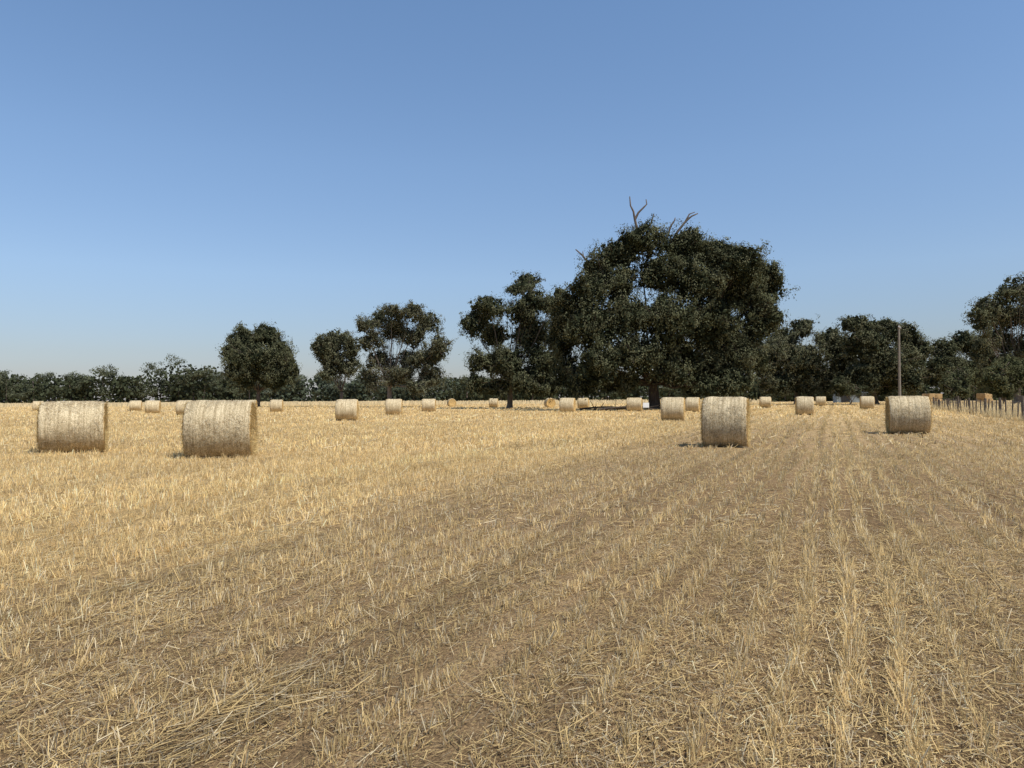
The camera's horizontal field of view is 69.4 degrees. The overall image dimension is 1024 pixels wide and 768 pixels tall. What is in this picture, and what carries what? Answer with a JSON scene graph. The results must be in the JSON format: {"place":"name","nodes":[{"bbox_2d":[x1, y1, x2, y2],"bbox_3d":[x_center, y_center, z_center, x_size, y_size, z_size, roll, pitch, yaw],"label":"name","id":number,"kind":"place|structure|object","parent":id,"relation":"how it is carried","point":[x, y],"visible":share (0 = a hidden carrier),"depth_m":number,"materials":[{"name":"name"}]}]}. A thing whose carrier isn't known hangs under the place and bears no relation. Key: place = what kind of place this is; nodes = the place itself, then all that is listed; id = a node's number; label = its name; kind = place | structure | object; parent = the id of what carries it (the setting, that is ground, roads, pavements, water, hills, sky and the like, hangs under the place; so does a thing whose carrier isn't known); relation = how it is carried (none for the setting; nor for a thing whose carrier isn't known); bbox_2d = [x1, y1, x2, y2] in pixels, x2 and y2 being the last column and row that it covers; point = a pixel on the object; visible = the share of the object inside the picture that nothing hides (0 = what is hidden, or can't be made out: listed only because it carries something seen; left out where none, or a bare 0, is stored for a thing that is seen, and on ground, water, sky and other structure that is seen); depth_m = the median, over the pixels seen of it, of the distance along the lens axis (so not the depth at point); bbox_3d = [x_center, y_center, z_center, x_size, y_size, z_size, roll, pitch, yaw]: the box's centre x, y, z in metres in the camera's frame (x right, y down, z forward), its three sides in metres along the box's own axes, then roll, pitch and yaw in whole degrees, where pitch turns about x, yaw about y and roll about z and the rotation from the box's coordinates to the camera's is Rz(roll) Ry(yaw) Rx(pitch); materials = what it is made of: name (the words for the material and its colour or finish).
{"place":"outdoors","nodes":[
{"label":"outdoors","id":0,"kind":"place"},
{"bbox_2d":[0,399,759,407],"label":"dry grass","id":1,"kind":"structure","parent":0,"point":[306,403],"depth_m":174.90,"materials":[{"name":"plant"}]},
{"bbox_2d":[0,399,1023,767],"bbox_3d":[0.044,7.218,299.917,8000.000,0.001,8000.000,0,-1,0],"label":"ground","id":2,"kind":"structure","parent":0,"point":[300,753],"depth_m":4.78,"materials":[{"name":"soil"}]},
{"bbox_2d":[32,401,43,410],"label":"hay bale","id":3,"kind":"object","parent":2,"relation":"on","point":[35,404],"visible":0.48,"depth_m":103.29,"materials":[{"name":"plant"}]},
{"bbox_2d":[33,401,109,453],"bbox_3d":[-12.312,1.224,20.780,1.828,1.598,1.590,0,-1,-26],"label":"hay bale","id":4,"kind":"object","parent":2,"relation":"on","point":[66,426],"visible":0.92,"depth_m":20.23,"materials":[{"name":"plant"}]},
{"bbox_2d":[0,353,268,403],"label":"distant tree belt","id":5,"kind":"object","parent":2,"relation":"on","point":[72,387],"visible":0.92,"depth_m":253.74,"materials":[{"name":"green plant"}]},
{"bbox_2d":[129,400,141,410],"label":"hay bale","id":6,"kind":"object","parent":2,"relation":"on","point":[135,405],"visible":0.91,"depth_m":103.40,"materials":[{"name":"plant"}]},
{"bbox_2d":[144,400,160,412],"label":"hay bale","id":7,"kind":"object","parent":2,"relation":"on","point":[153,406],"visible":0.9,"depth_m":81.52,"materials":[{"name":"plant"}]},
{"bbox_2d":[175,400,192,414],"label":"hay bale","id":8,"kind":"object","parent":2,"relation":"on","point":[179,407],"visible":0.47,"depth_m":70.18,"materials":[{"name":"plant"}]},
{"bbox_2d":[179,399,259,458],"bbox_3d":[-7.387,1.166,18.769,1.841,1.605,1.566,0,-1,-12],"label":"hay bale","id":9,"kind":"object","parent":2,"relation":"on","point":[218,428],"visible":0.9,"depth_m":18.18,"materials":[{"name":"plant"}]},
{"bbox_2d":[215,320,302,406],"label":"eucalyptus tree","id":10,"kind":"object","parent":2,"relation":"on","point":[260,353],"visible":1,"depth_m":147.11,"materials":[{"name":"green plant"}]},
{"bbox_2d":[269,400,283,411],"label":"hay bale","id":11,"kind":"object","parent":2,"relation":"on","point":[276,405],"visible":0.89,"depth_m":86.02,"materials":[{"name":"plant"}]},
{"bbox_2d":[310,327,365,398],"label":"eucalyptus tree","id":12,"kind":"object","parent":2,"relation":"on","point":[326,348],"visible":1,"depth_m":139.44,"materials":[{"name":"green plant"}]},
{"bbox_2d":[335,399,359,420],"bbox_3d":[-11.209,1.802,50.300,1.681,1.552,1.538,0,-1,-7],"label":"hay bale","id":13,"kind":"object","parent":2,"relation":"on","point":[347,409],"visible":0.91,"depth_m":49.68,"materials":[{"name":"plant"}]},
{"bbox_2d":[166,368,560,401],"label":"distant tree belt","id":14,"kind":"object","parent":2,"relation":"on","point":[331,392],"visible":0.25,"depth_m":405.90,"materials":[{"name":"green plant"}]},
{"bbox_2d":[385,399,403,414],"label":"hay bale","id":15,"kind":"object","parent":2,"relation":"on","point":[393,406],"visible":0.89,"depth_m":67.16,"materials":[{"name":"plant"}]},
{"bbox_2d":[353,299,457,400],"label":"eucalyptus tree","id":16,"kind":"object","parent":2,"relation":"on","point":[424,359],"visible":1,"depth_m":128.14,"materials":[{"name":"green plant"}]},
{"bbox_2d":[421,399,435,411],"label":"hay bale","id":17,"kind":"object","parent":2,"relation":"on","point":[429,405],"visible":0.94,"depth_m":81.41,"materials":[{"name":"plant"}]},
{"bbox_2d":[447,399,456,406],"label":"hay bale","id":18,"kind":"object","parent":2,"relation":"on","point":[451,402],"visible":0.97,"depth_m":129.21,"materials":[{"name":"plant"}]},
{"bbox_2d":[489,398,498,406],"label":"hay bale","id":19,"kind":"object","parent":2,"relation":"on","point":[494,403],"visible":0.94,"depth_m":119.32,"materials":[{"name":"plant"}]},
{"bbox_2d":[0,401,1023,767],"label":"straw stubble","id":20,"kind":"object","parent":2,"relation":"on","point":[420,455],"visible":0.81,"depth_m":5.98,"materials":[{"name":"beige plant"}]},
{"bbox_2d":[457,270,574,408],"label":"eucalyptus tree","id":21,"kind":"object","parent":2,"relation":"on","point":[505,363],"visible":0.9,"depth_m":102.28,"materials":[{"name":"green plant"}]},
{"bbox_2d":[544,398,555,406],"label":"hay bale","id":22,"kind":"object","parent":2,"relation":"on","point":[548,400],"visible":0.75,"depth_m":110.67,"materials":[{"name":"plant"}]},
{"bbox_2d":[559,398,576,411],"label":"hay bale","id":23,"kind":"object","parent":2,"relation":"on","point":[567,404],"visible":0.89,"depth_m":73.67,"materials":[{"name":"plant"}]},
{"bbox_2d":[577,398,588,407],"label":"hay bale","id":24,"kind":"object","parent":2,"relation":"on","point":[583,403],"visible":0.84,"depth_m":96.84,"materials":[{"name":"plant"}]},
{"bbox_2d":[579,402,658,410],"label":"fallen branches","id":25,"kind":"object","parent":2,"relation":"on","point":[610,407],"visible":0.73,"depth_m":81.92,"materials":[{"name":"brown wood"}]},
{"bbox_2d":[626,397,642,410],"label":"hay bale","id":26,"kind":"object","parent":2,"relation":"on","point":[634,404],"visible":0.9,"depth_m":77.36,"materials":[{"name":"plant"}]},
{"bbox_2d":[643,402,648,410],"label":"white sign","id":27,"kind":"object","parent":2,"relation":"on","point":[645,404],"visible":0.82,"depth_m":75.91,"materials":[{"name":"paint"}]},
{"bbox_2d":[539,196,800,409],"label":"eucalyptus tree","id":28,"kind":"object","parent":2,"relation":"on","point":[724,358],"visible":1,"depth_m":81.53,"materials":[{"name":"green plant"}]},
{"bbox_2d":[659,397,685,420],"bbox_3d":[9.976,1.558,45.856,1.665,1.534,1.537,-1,-1,16],"label":"hay bale","id":29,"kind":"object","parent":2,"relation":"on","point":[672,408],"visible":0.93,"depth_m":45.27,"materials":[{"name":"plant"}]},
{"bbox_2d":[685,397,699,411],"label":"hay bale","id":30,"kind":"object","parent":2,"relation":"on","point":[692,403],"visible":0.87,"depth_m":70.30,"materials":[{"name":"plant"}]},
{"bbox_2d":[698,396,752,446],"bbox_3d":[6.256,1.129,21.650,1.523,1.600,1.604,-1,-1,20],"label":"hay bale","id":31,"kind":"object","parent":2,"relation":"on","point":[726,422],"visible":0.95,"depth_m":21.07,"materials":[{"name":"plant"}]},
{"bbox_2d":[436,372,1023,401],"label":"distant tree belt","id":32,"kind":"object","parent":2,"relation":"on","point":[637,393],"visible":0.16,"depth_m":203.41,"materials":[{"name":"green plant"}]},
{"bbox_2d":[759,397,771,407],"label":"hay bale","id":33,"kind":"object","parent":2,"relation":"on","point":[765,402],"visible":0.96,"depth_m":96.88,"materials":[{"name":"plant"}]},
{"bbox_2d":[794,396,814,414],"bbox_3d":[22.827,1.726,57.761,1.508,1.536,1.533,-1,-1,18],"label":"hay bale","id":34,"kind":"object","parent":2,"relation":"on","point":[803,404],"visible":0.91,"depth_m":57.17,"materials":[{"name":"plant"}]},
{"bbox_2d":[753,314,860,403],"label":"eucalyptus tree","id":35,"kind":"object","parent":2,"relation":"on","point":[807,368],"visible":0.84,"depth_m":129.06,"materials":[{"name":"green plant"}]},
{"bbox_2d":[816,396,825,405],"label":"hay bale","id":36,"kind":"object","parent":2,"relation":"on","point":[820,401],"visible":0.91,"depth_m":110.82,"materials":[{"name":"plant"}]},
{"bbox_2d":[827,374,869,404],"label":"shrub","id":37,"kind":"object","parent":2,"relation":"on","point":[839,386],"visible":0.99,"depth_m":118.99,"materials":[{"name":"green plant"}]},
{"bbox_2d":[833,391,865,402],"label":"farm shed","id":38,"kind":"structure","parent":2,"relation":"on","point":[847,399],"depth_m":162.71,"materials":[{"name":"metal"}]},
{"bbox_2d":[859,396,874,408],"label":"hay bale","id":39,"kind":"object","parent":2,"relation":"on","point":[866,402],"visible":0.91,"depth_m":81.51,"materials":[{"name":"plant"}]},
{"bbox_2d":[740,357,1009,400],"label":"distant tree belt","id":40,"kind":"object","parent":2,"relation":"on","point":[912,369],"depth_m":235.53,"materials":[{"name":"green plant"}]},
{"bbox_2d":[832,313,936,404],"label":"eucalyptus tree","id":41,"kind":"object","parent":2,"relation":"on","point":[875,368],"visible":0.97,"depth_m":120.97,"materials":[{"name":"green plant"}]},
{"bbox_2d":[898,325,900,395],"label":"power pole","id":42,"kind":"object","parent":2,"relation":"on","point":[899,375],"visible":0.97,"depth_m":87.97,"materials":[{"name":"grey wood"}]},
{"bbox_2d":[883,395,933,433],"bbox_3d":[15.173,1.215,28.354,1.658,1.567,1.584,-1,-1,21],"label":"hay bale","id":43,"kind":"object","parent":2,"relation":"on","point":[907,414],"visible":0.97,"depth_m":27.79,"materials":[{"name":"plant"}]},
{"bbox_2d":[922,394,941,400],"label":"straw bale stack","id":44,"kind":"object","parent":2,"relation":"on","point":[937,396],"visible":0.5,"depth_m":134.37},
{"bbox_2d":[919,329,992,401],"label":"eucalyptus tree","id":45,"kind":"object","parent":2,"relation":"on","point":[945,354],"visible":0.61,"depth_m":136.55,"materials":[{"name":"green plant"}]},
{"bbox_2d":[936,365,978,402],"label":"shrub","id":46,"kind":"object","parent":2,"relation":"on","point":[957,382],"visible":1,"depth_m":91.77,"materials":[{"name":"green plant"}]},
{"bbox_2d":[927,396,1023,418],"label":"post and wire fence","id":47,"kind":"object","parent":2,"relation":"on","point":[985,404],"visible":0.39,"depth_m":52.87,"materials":[{"name":"wood"}]},
{"bbox_2d":[976,393,992,402],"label":"straw bale stack","id":48,"kind":"object","parent":2,"relation":"on","point":[980,396],"visible":0.58,"depth_m":117.83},
{"bbox_2d":[962,271,1023,403],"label":"eucalyptus tree","id":49,"kind":"object","parent":2,"relation":"on","point":[986,316],"visible":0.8,"depth_m":98.26,"materials":[{"name":"green plant"}]},
{"bbox_2d":[977,356,1023,402],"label":"shrub","id":50,"kind":"object","parent":2,"relation":"on","point":[1003,378],"visible":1,"depth_m":83.13,"materials":[{"name":"green plant"}]},
{"bbox_2d":[0,0,1023,400],"label":"sky","id":51,"kind":"structure","parent":0,"point":[174,174],"materials":[{"name":"blue"}]},
{"bbox_2d":[931,400,1023,420],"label":"dry grass","id":52,"kind":"structure","parent":0,"point":[989,409],"depth_m":59.65,"materials":[{"name":"plant"}]}
]}

